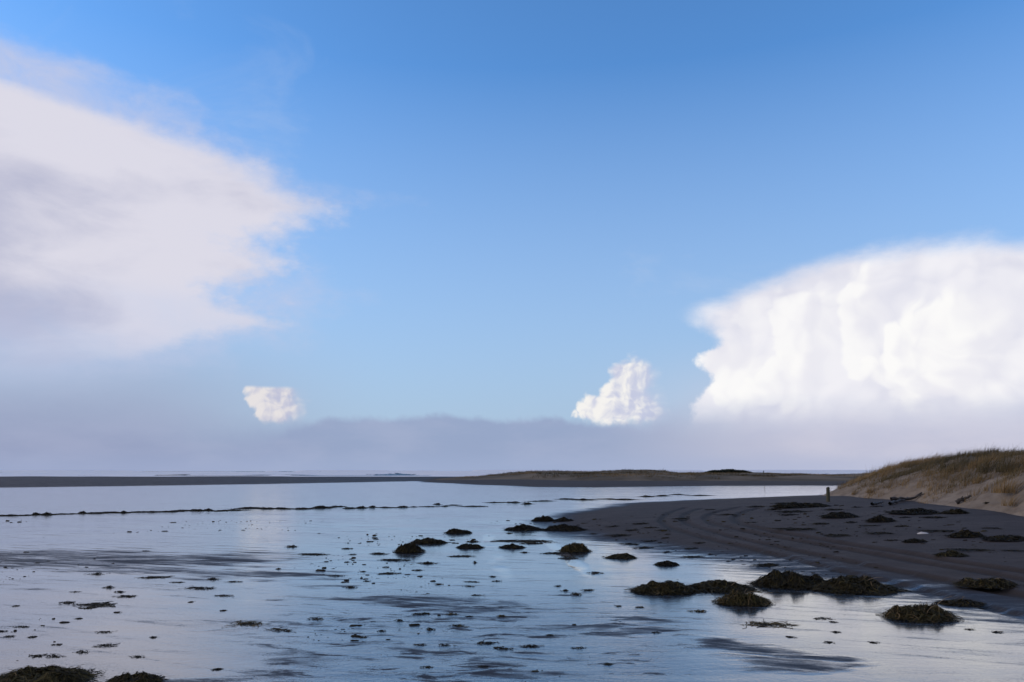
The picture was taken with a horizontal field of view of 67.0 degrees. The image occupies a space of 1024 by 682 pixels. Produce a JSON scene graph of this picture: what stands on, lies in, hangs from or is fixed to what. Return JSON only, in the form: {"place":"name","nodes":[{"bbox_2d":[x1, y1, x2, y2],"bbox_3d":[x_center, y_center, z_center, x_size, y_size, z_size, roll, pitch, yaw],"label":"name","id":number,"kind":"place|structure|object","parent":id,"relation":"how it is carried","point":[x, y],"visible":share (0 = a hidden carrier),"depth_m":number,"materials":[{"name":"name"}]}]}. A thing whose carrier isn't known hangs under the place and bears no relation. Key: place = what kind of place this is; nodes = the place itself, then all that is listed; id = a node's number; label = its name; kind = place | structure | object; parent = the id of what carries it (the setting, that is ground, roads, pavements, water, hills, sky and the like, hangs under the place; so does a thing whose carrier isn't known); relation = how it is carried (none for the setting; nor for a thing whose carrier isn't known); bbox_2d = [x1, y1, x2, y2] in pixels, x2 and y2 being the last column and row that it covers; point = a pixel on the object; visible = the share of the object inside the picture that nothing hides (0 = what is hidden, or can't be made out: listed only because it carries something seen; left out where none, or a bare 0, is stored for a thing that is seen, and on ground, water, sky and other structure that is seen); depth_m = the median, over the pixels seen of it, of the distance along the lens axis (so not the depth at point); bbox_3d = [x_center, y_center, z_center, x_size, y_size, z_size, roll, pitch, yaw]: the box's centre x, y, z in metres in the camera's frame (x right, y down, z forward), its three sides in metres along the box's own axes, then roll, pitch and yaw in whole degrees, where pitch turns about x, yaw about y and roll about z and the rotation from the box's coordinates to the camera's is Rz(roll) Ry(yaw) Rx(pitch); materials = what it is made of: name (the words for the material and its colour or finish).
{"place":"outdoors","nodes":[
{"label":"outdoors","id":0,"kind":"place"},
{"bbox_2d":[0,470,879,476],"bbox_3d":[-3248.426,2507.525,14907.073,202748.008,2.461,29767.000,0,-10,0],"label":"sea","id":1,"kind":"structure","parent":0,"point":[301,473],"depth_m":279.36,"materials":[{"name":"liquid"}]},
{"bbox_2d":[0,476,1023,681],"bbox_3d":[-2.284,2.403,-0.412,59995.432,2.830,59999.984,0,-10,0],"label":"beach","id":2,"kind":"structure","parent":0,"point":[197,639],"depth_m":11.51,"materials":[{"name":"grey sand"}]},
{"bbox_2d":[0,514,24,515],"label":"seaweed scrap","id":3,"kind":"object","parent":2,"relation":"on","point":[12,515],"visible":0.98,"depth_m":28.92,"materials":[{"name":"black plant"}]},
{"bbox_2d":[28,653,58,657],"bbox_3d":[-4.252,2.851,7.007,0.261,0.027,0.180,3,-10,-19],"label":"seaweed scrap","id":4,"kind":"object","parent":2,"relation":"on","point":[39,655],"visible":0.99,"depth_m":6.99,"materials":[{"name":"black plant"}]},
{"bbox_2d":[39,512,55,514],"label":"seaweed scrap","id":5,"kind":"object","parent":2,"relation":"on","point":[46,513],"visible":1,"depth_m":29.42,"materials":[{"name":"black plant"}]},
{"bbox_2d":[0,663,103,681],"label":"seaweed heap","id":6,"kind":"object","parent":2,"relation":"on","point":[51,673],"visible":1,"depth_m":6.16,"materials":[{"name":"plant"}]},
{"bbox_2d":[72,601,115,608],"bbox_3d":[-5.246,3.301,9.664,0.598,0.028,0.527,3,-10,-19],"label":"seaweed scrap","id":7,"kind":"object","parent":2,"relation":"on","point":[92,604],"visible":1,"depth_m":9.67,"materials":[{"name":"brown plant"}]},
{"bbox_2d":[80,512,107,513],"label":"seaweed scrap","id":8,"kind":"object","parent":2,"relation":"on","point":[95,513],"visible":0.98,"depth_m":30.51,"materials":[{"name":"black plant"}]},
{"bbox_2d":[93,643,119,646],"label":"seaweed scrap","id":9,"kind":"object","parent":2,"relation":"on","point":[107,644],"visible":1,"depth_m":7.40,"materials":[{"name":"black plant"}]},
{"bbox_2d":[105,671,166,681],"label":"seaweed heap","id":10,"kind":"object","parent":2,"relation":"on","point":[142,676],"visible":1,"depth_m":6.11,"materials":[{"name":"plant"}]},
{"bbox_2d":[132,511,149,512],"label":"seaweed scrap","id":11,"kind":"object","parent":2,"relation":"on","point":[140,511],"visible":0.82,"depth_m":31.39,"materials":[{"name":"black plant"}]},
{"bbox_2d":[134,576,169,579],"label":"seaweed scrap","id":12,"kind":"object","parent":2,"relation":"on","point":[156,577],"visible":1,"depth_m":12.14,"materials":[{"name":"brown plant"}]},
{"bbox_2d":[180,585,214,589],"bbox_3d":[-4.490,3.521,11.022,0.548,0.032,0.412,-3,-10,17],"label":"seaweed scrap","id":13,"kind":"object","parent":2,"relation":"on","point":[201,587],"visible":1,"depth_m":11.01,"materials":[{"name":"brown plant"}]},
{"bbox_2d":[224,509,240,510],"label":"seaweed scrap","id":14,"kind":"object","parent":2,"relation":"on","point":[233,510],"visible":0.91,"depth_m":32.85,"materials":[{"name":"black plant"}]},
{"bbox_2d":[231,507,260,508],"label":"seaweed scrap","id":15,"kind":"object","parent":2,"relation":"on","point":[247,508],"visible":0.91,"depth_m":34.42,"materials":[{"name":"black plant"}]},
{"bbox_2d":[227,620,270,627],"bbox_3d":[-2.891,3.090,8.431,0.506,0.031,0.445,-2,-10,14],"label":"seaweed scrap","id":16,"kind":"object","parent":2,"relation":"on","point":[252,624],"visible":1,"depth_m":8.46,"materials":[{"name":"brown plant"}]},
{"bbox_2d":[266,627,291,631],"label":"seaweed scrap","id":17,"kind":"object","parent":2,"relation":"on","point":[280,630],"visible":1,"depth_m":8.15,"materials":[{"name":"brown plant"}]},
{"bbox_2d":[290,553,327,555],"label":"seaweed scrap","id":18,"kind":"object","parent":2,"relation":"on","point":[316,554],"visible":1,"depth_m":15.48,"materials":[{"name":"black plant"}]},
{"bbox_2d":[307,617,323,619],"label":"seaweed scrap","id":19,"kind":"object","parent":2,"relation":"on","point":[313,618],"visible":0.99,"depth_m":8.73,"materials":[{"name":"brown plant"}]},
{"bbox_2d":[312,505,334,508],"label":"seaweed scrap","id":20,"kind":"object","parent":2,"relation":"on","point":[320,506],"visible":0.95,"depth_m":35.08,"materials":[{"name":"black plant"}]},
{"bbox_2d":[380,559,410,561],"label":"seaweed scrap","id":21,"kind":"object","parent":2,"relation":"on","point":[391,560],"visible":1,"depth_m":14.40,"materials":[{"name":"black plant"}]},
{"bbox_2d":[394,542,425,552],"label":"seaweed heap","id":22,"kind":"object","parent":2,"relation":"on","point":[412,547],"visible":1,"depth_m":15.89,"materials":[{"name":"brown plant"}]},
{"bbox_2d":[410,537,451,544],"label":"seaweed heap","id":23,"kind":"object","parent":2,"relation":"on","point":[428,540],"visible":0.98,"depth_m":17.83,"materials":[{"name":"brown plant"}]},
{"bbox_2d":[444,528,471,533],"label":"seaweed heap","id":24,"kind":"object","parent":2,"relation":"on","point":[454,531],"visible":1,"depth_m":20.72,"materials":[{"name":"brown plant"}]},
{"bbox_2d":[448,555,475,557],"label":"seaweed scrap","id":25,"kind":"object","parent":2,"relation":"on","point":[462,556],"visible":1,"depth_m":15.12,"materials":[{"name":"black plant"}]},
{"bbox_2d":[456,543,484,548],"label":"seaweed heap","id":26,"kind":"object","parent":2,"relation":"on","point":[467,546],"visible":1,"depth_m":16.84,"materials":[{"name":"brown plant"}]},
{"bbox_2d":[477,640,497,644],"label":"seaweed scrap","id":27,"kind":"object","parent":2,"relation":"on","point":[479,642],"visible":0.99,"depth_m":7.54,"materials":[{"name":"black plant"}]},
{"bbox_2d":[3,505,1006,676],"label":"seaweed bits","id":28,"kind":"object","parent":2,"relation":"on","point":[347,580],"visible":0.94,"depth_m":15.34,"materials":[{"name":"brown plant"}]},
{"bbox_2d":[494,646,515,649],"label":"seaweed scrap","id":29,"kind":"object","parent":2,"relation":"on","point":[505,648],"visible":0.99,"depth_m":7.30,"materials":[{"name":"black plant"}]},
{"bbox_2d":[499,543,524,548],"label":"seaweed heap","id":30,"kind":"object","parent":2,"relation":"on","point":[511,546],"visible":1,"depth_m":16.83,"materials":[{"name":"brown plant"}]},
{"bbox_2d":[490,539,551,542],"bbox_3d":[0.208,4.770,18.437,1.749,0.030,1.358,0,-10,3],"label":"seaweed scrap","id":31,"kind":"object","parent":2,"relation":"on","point":[523,541],"visible":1,"depth_m":18.31,"materials":[{"name":"brown plant"}]},
{"bbox_2d":[502,524,543,530],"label":"seaweed heap","id":32,"kind":"object","parent":2,"relation":"on","point":[523,527],"visible":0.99,"depth_m":21.81,"materials":[{"name":"black plant"}]},
{"bbox_2d":[519,644,540,647],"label":"seaweed scrap","id":33,"kind":"object","parent":2,"relation":"on","point":[533,645],"visible":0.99,"depth_m":7.39,"materials":[{"name":"black plant"}]},
{"bbox_2d":[531,515,554,521],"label":"seaweed heap","id":34,"kind":"object","parent":2,"relation":"on","point":[543,518],"visible":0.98,"depth_m":25.70,"materials":[{"name":"black plant"}]},
{"bbox_2d":[540,552,567,553],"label":"seaweed scrap","id":35,"kind":"object","parent":2,"relation":"on","point":[554,553],"visible":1,"depth_m":15.75,"materials":[{"name":"black plant"}]},
{"bbox_2d":[555,517,573,521],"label":"seaweed heap","id":36,"kind":"object","parent":2,"relation":"on","point":[563,519],"visible":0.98,"depth_m":25.56,"materials":[{"name":"black plant"}]},
{"bbox_2d":[542,523,587,531],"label":"seaweed heap","id":37,"kind":"object","parent":2,"relation":"on","point":[564,527],"visible":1,"depth_m":21.64,"materials":[{"name":"black plant"}]},
{"bbox_2d":[558,557,578,558],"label":"seaweed scrap","id":38,"kind":"object","parent":2,"relation":"on","point":[568,558],"visible":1,"depth_m":14.82,"materials":[{"name":"black plant"}]},
{"bbox_2d":[557,542,590,552],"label":"seaweed heap","id":39,"kind":"object","parent":2,"relation":"on","point":[574,547],"visible":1,"depth_m":16.06,"materials":[{"name":"brown plant"}]},
{"bbox_2d":[605,534,631,536],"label":"seaweed scrap","id":40,"kind":"object","parent":2,"relation":"on","point":[629,535],"visible":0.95,"depth_m":19.47,"materials":[{"name":"brown plant"}]},
{"bbox_2d":[601,553,637,558],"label":"seaweed heap","id":41,"kind":"object","parent":2,"relation":"on","point":[622,556],"visible":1,"depth_m":14.82,"materials":[{"name":"brown plant"}]},
{"bbox_2d":[607,498,636,499],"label":"seaweed scrap","id":42,"kind":"object","parent":2,"relation":"on","point":[622,499],"visible":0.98,"depth_m":45.03,"materials":[{"name":"black plant"}]},
{"bbox_2d":[632,546,653,548],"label":"seaweed scrap","id":43,"kind":"object","parent":2,"relation":"on","point":[644,547],"visible":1,"depth_m":16.73,"materials":[{"name":"black plant"}]},
{"bbox_2d":[435,469,866,480],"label":"sand spit","id":44,"kind":"structure","parent":2,"relation":"on","point":[639,477],"depth_m":116.12,"materials":[{"name":"sand"}]},
{"bbox_2d":[462,469,870,478],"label":"spit grass","id":45,"kind":"structure","parent":44,"relation":"on","point":[640,471],"depth_m":137.72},
{"bbox_2d":[702,469,754,472],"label":"thicket","id":46,"kind":"object","parent":44,"relation":"on","point":[725,471],"visible":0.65,"depth_m":202.59,"materials":[{"name":"green plant"}]},
{"bbox_2d":[625,579,703,596],"bbox_3d":[2.126,3.404,10.747,1.094,0.176,0.924,4,-10,-22],"label":"seaweed heap","id":47,"kind":"object","parent":2,"relation":"on","point":[668,587],"visible":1,"depth_m":10.59,"materials":[{"name":"brown plant"}]},
{"bbox_2d":[652,560,678,565],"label":"seaweed heap","id":48,"kind":"object","parent":2,"relation":"on","point":[667,563],"visible":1,"depth_m":13.72,"materials":[{"name":"brown plant"}]},
{"bbox_2d":[683,555,706,557],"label":"seaweed scrap","id":49,"kind":"object","parent":2,"relation":"on","point":[688,556],"visible":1,"depth_m":14.97,"materials":[{"name":"black plant"}]},
{"bbox_2d":[686,579,765,593],"bbox_3d":[2.957,3.447,11.003,1.304,0.171,1.059,0,-10,0],"label":"seaweed heap","id":50,"kind":"object","parent":2,"relation":"on","point":[720,586],"visible":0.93,"depth_m":10.85,"materials":[{"name":"plant"}]},
{"bbox_2d":[711,589,777,606],"bbox_3d":[2.929,3.233,9.774,0.845,0.179,0.748,0,-10,0],"label":"seaweed heap","id":51,"kind":"object","parent":2,"relation":"on","point":[738,598],"visible":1,"depth_m":9.65,"materials":[{"name":"plant"}]},
{"bbox_2d":[752,563,778,567],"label":"seaweed scrap","id":52,"kind":"object","parent":2,"relation":"on","point":[769,565],"visible":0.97,"depth_m":13.49,"materials":[{"name":"brown plant"}]},
{"bbox_2d":[735,619,799,628],"bbox_3d":[2.760,3.083,8.410,0.736,0.031,0.579,3,-10,-16],"label":"seaweed scrap","id":53,"kind":"object","parent":2,"relation":"on","point":[763,623],"visible":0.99,"depth_m":8.40,"materials":[{"name":"brown plant"}]},
{"bbox_2d":[747,569,826,590],"bbox_3d":[4.097,3.479,11.387,1.267,0.238,1.313,9,-13,-43],"label":"seaweed heap","id":54,"kind":"object","parent":2,"relation":"on","point":[774,578],"visible":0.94,"depth_m":11.18,"materials":[{"name":"plant"}]},
{"bbox_2d":[767,510,809,511],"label":"seaweed scrap","id":55,"kind":"object","parent":2,"relation":"on","point":[790,511],"visible":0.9,"depth_m":23.89,"materials":[{"name":"black plant"}]},
{"bbox_2d":[772,527,815,530],"bbox_3d":[6.956,4.514,18.596,1.791,0.046,1.105,-1,-10,4],"label":"seaweed scrap","id":56,"kind":"object","parent":2,"relation":"on","point":[798,529],"visible":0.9,"depth_m":18.57,"materials":[{"name":"black plant"}]},
{"bbox_2d":[768,502,830,507],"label":"seaweed heap","id":57,"kind":"object","parent":2,"relation":"on","point":[797,505],"visible":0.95,"depth_m":25.57,"materials":[{"name":"black plant"}]},
{"bbox_2d":[826,487,829,501],"bbox_3d":[11.812,5.768,28.920,0.156,0.626,0.143,0,-10,0],"label":"wooden post","id":58,"kind":"object","parent":2,"relation":"on","point":[827,494],"visible":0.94,"depth_m":28.88,"materials":[{"name":"brown wood"}]},
{"bbox_2d":[824,534,849,536],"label":"seaweed scrap","id":59,"kind":"object","parent":2,"relation":"on","point":[834,535],"visible":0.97,"depth_m":16.94,"materials":[{"name":"brown plant"}]},
{"bbox_2d":[819,511,863,517],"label":"seaweed heap","id":60,"kind":"object","parent":2,"relation":"on","point":[841,514],"visible":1,"depth_m":20.81,"materials":[{"name":"black plant"}]},
{"bbox_2d":[802,574,915,595],"bbox_3d":[4.843,3.408,10.920,1.654,0.222,1.327,0,-10,0],"label":"seaweed heap","id":61,"kind":"object","parent":2,"relation":"on","point":[856,585],"visible":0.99,"depth_m":10.71,"materials":[{"name":"plant"}]},
{"bbox_2d":[870,501,883,505],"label":"driftwood branch","id":62,"kind":"object","parent":2,"relation":"on","point":[875,503],"visible":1,"depth_m":24.85,"materials":[{"name":"grey wood"}]},
{"bbox_2d":[861,514,896,522],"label":"seaweed heap","id":63,"kind":"object","parent":2,"relation":"on","point":[879,518],"visible":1,"depth_m":19.19,"materials":[{"name":"black plant"}]},
{"bbox_2d":[866,532,892,533],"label":"seaweed scrap","id":64,"kind":"object","parent":2,"relation":"on","point":[879,533],"visible":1,"depth_m":16.92,"materials":[{"name":"brown plant"}]},
{"bbox_2d":[888,497,907,504],"bbox_3d":[13.188,5.430,26.291,0.109,0.165,3.807,-7,-12,35],"label":"driftwood branch","id":65,"kind":"object","parent":2,"relation":"on","point":[893,502],"visible":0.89,"depth_m":25.41,"materials":[{"name":"grey wood"}]},
{"bbox_2d":[890,492,924,500],"bbox_3d":[13.917,5.480,27.241,1.178,0.318,0.235,0,-10,0],"label":"driftwood branch","id":66,"kind":"object","parent":2,"relation":"on","point":[908,498],"visible":0.91,"depth_m":27.23,"materials":[{"name":"wood"}]},
{"bbox_2d":[885,508,941,513],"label":"seaweed heap","id":67,"kind":"object","parent":2,"relation":"on","point":[918,511],"visible":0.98,"depth_m":20.87,"materials":[{"name":"black plant"}]},
{"bbox_2d":[901,538,928,542],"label":"seaweed heap","id":68,"kind":"object","parent":2,"relation":"on","point":[914,540],"visible":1,"depth_m":15.37,"materials":[{"name":"brown plant"}]},
{"bbox_2d":[875,596,963,622],"bbox_3d":[4.649,3.038,8.837,1.030,0.255,0.835,0,-10,0],"label":"seaweed heap","id":69,"kind":"object","parent":2,"relation":"on","point":[933,613],"visible":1,"depth_m":8.71,"materials":[{"name":"plant"}]},
{"bbox_2d":[922,516,945,517],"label":"seaweed scrap","id":70,"kind":"object","parent":2,"relation":"on","point":[933,517],"visible":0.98,"depth_m":19.60,"materials":[{"name":"black plant"}]},
{"bbox_2d":[918,530,957,531],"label":"seaweed scrap","id":71,"kind":"object","parent":2,"relation":"on","point":[940,530],"visible":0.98,"depth_m":16.77,"materials":[{"name":"brown plant"}]},
{"bbox_2d":[933,550,969,556],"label":"seaweed heap","id":72,"kind":"object","parent":2,"relation":"on","point":[952,553],"visible":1,"depth_m":13.37,"materials":[{"name":"brown plant"}]},
{"bbox_2d":[940,508,971,513],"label":"seaweed heap","id":73,"kind":"object","parent":2,"relation":"on","point":[956,511],"visible":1,"depth_m":20.43,"materials":[{"name":"black plant"}]},
{"bbox_2d":[932,597,986,606],"bbox_3d":[5.598,3.243,9.687,0.615,0.122,0.535,-5,-11,27],"label":"seaweed heap","id":74,"kind":"object","parent":2,"relation":"on","point":[962,602],"visible":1,"depth_m":9.60,"materials":[{"name":"plant"}]},
{"bbox_2d":[939,529,986,537],"bbox_3d":[9.299,3.937,15.839,0.950,0.164,0.708,0,-10,0],"label":"seaweed heap","id":75,"kind":"object","parent":2,"relation":"on","point":[963,533],"visible":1,"depth_m":15.75,"materials":[{"name":"brown plant"}]},
{"bbox_2d":[955,548,997,551],"bbox_3d":[8.383,3.774,13.983,1.021,0.030,0.723,1,-10,-3],"label":"seaweed scrap","id":76,"kind":"object","parent":2,"relation":"on","point":[964,549],"visible":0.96,"depth_m":13.92,"materials":[{"name":"black plant"}]},
{"bbox_2d":[952,577,1023,589],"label":"seaweed heap","id":77,"kind":"object","parent":2,"relation":"on","point":[991,583],"visible":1,"depth_m":10.51,"materials":[{"name":"plant"}]},
{"bbox_2d":[980,535,1023,540],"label":"seaweed heap","id":78,"kind":"object","parent":2,"relation":"on","point":[1006,538],"visible":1,"depth_m":14.95,"materials":[{"name":"brown plant"}]},
{"bbox_2d":[0,0,1023,470],"label":"sky","id":79,"kind":"structure","parent":0,"point":[236,235],"materials":[{"name":"blue"}]},
{"bbox_2d":[683,495,715,495],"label":"seaweed scrap","id":80,"kind":"object","parent":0,"point":[699,495],"visible":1,"depth_m":52.62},
{"bbox_2d":[822,452,1023,516],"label":"dune","id":81,"kind":"structure","parent":0,"point":[994,500],"depth_m":25.54,"materials":[{"name":"beige sand"}]},
{"bbox_2d":[865,484,877,492],"bbox_3d":[14.895,6.015,31.716,0.703,0.424,0.836,-8,-12,39],"label":"marram tuft","id":82,"kind":"object","parent":81,"relation":"on","point":[867,491],"visible":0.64,"depth_m":31.68,"materials":[{"name":"brown plant"}]},
{"bbox_2d":[945,456,967,471],"bbox_3d":[16.247,4.414,27.909,1.256,0.651,1.023,0,-10,0],"label":"marram tuft","id":83,"kind":"object","parent":81,"relation":"on","point":[951,469],"visible":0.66,"depth_m":27.84,"materials":[{"name":"brown plant"}]},
{"bbox_2d":[972,474,987,483],"bbox_3d":[14.967,4.355,24.547,0.644,0.340,0.692,-8,-13,40],"label":"marram tuft","id":84,"kind":"object","parent":81,"relation":"on","point":[977,481],"visible":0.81,"depth_m":24.52,"materials":[{"name":"brown plant"}]},
{"bbox_2d":[974,453,1005,471],"bbox_3d":[16.094,4.015,25.686,1.655,0.701,1.155,4,-10,-21],"label":"marram tuft","id":85,"kind":"object","parent":81,"relation":"on","point":[982,467],"visible":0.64,"depth_m":25.60,"materials":[{"name":"brown plant"}]},
{"bbox_2d":[991,474,1023,493],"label":"marram tuft","id":86,"kind":"object","parent":81,"relation":"on","point":[1004,489],"visible":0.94,"depth_m":21.47,"materials":[{"name":"brown plant"}]},
{"bbox_2d":[995,447,1023,471],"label":"marram tuft","id":87,"kind":"object","parent":81,"relation":"on","point":[1007,465],"visible":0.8,"depth_m":24.20,"materials":[{"name":"brown plant"}]},
{"bbox_2d":[1001,494,1020,505],"bbox_3d":[13.400,4.161,20.386,0.956,0.382,0.776,0,-10,0],"label":"marram tuft","id":88,"kind":"object","parent":81,"relation":"on","point":[1011,502],"visible":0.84,"depth_m":20.34,"materials":[{"name":"brown plant"}]},
{"bbox_2d":[830,442,1023,503],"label":"dune grass","id":89,"kind":"structure","parent":0,"point":[926,463],"depth_m":29.53,"materials":[{"name":"brown plant"}]},
{"bbox_2d":[955,495,971,503],"bbox_3d":[13.606,4.785,23.322,0.456,0.289,0.133,-6,-11,33],"label":"driftwood branch","id":90,"kind":"object","parent":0,"point":[959,500],"visible":1,"depth_m":23.31,"materials":[{"name":"grey wood"}]}
]}

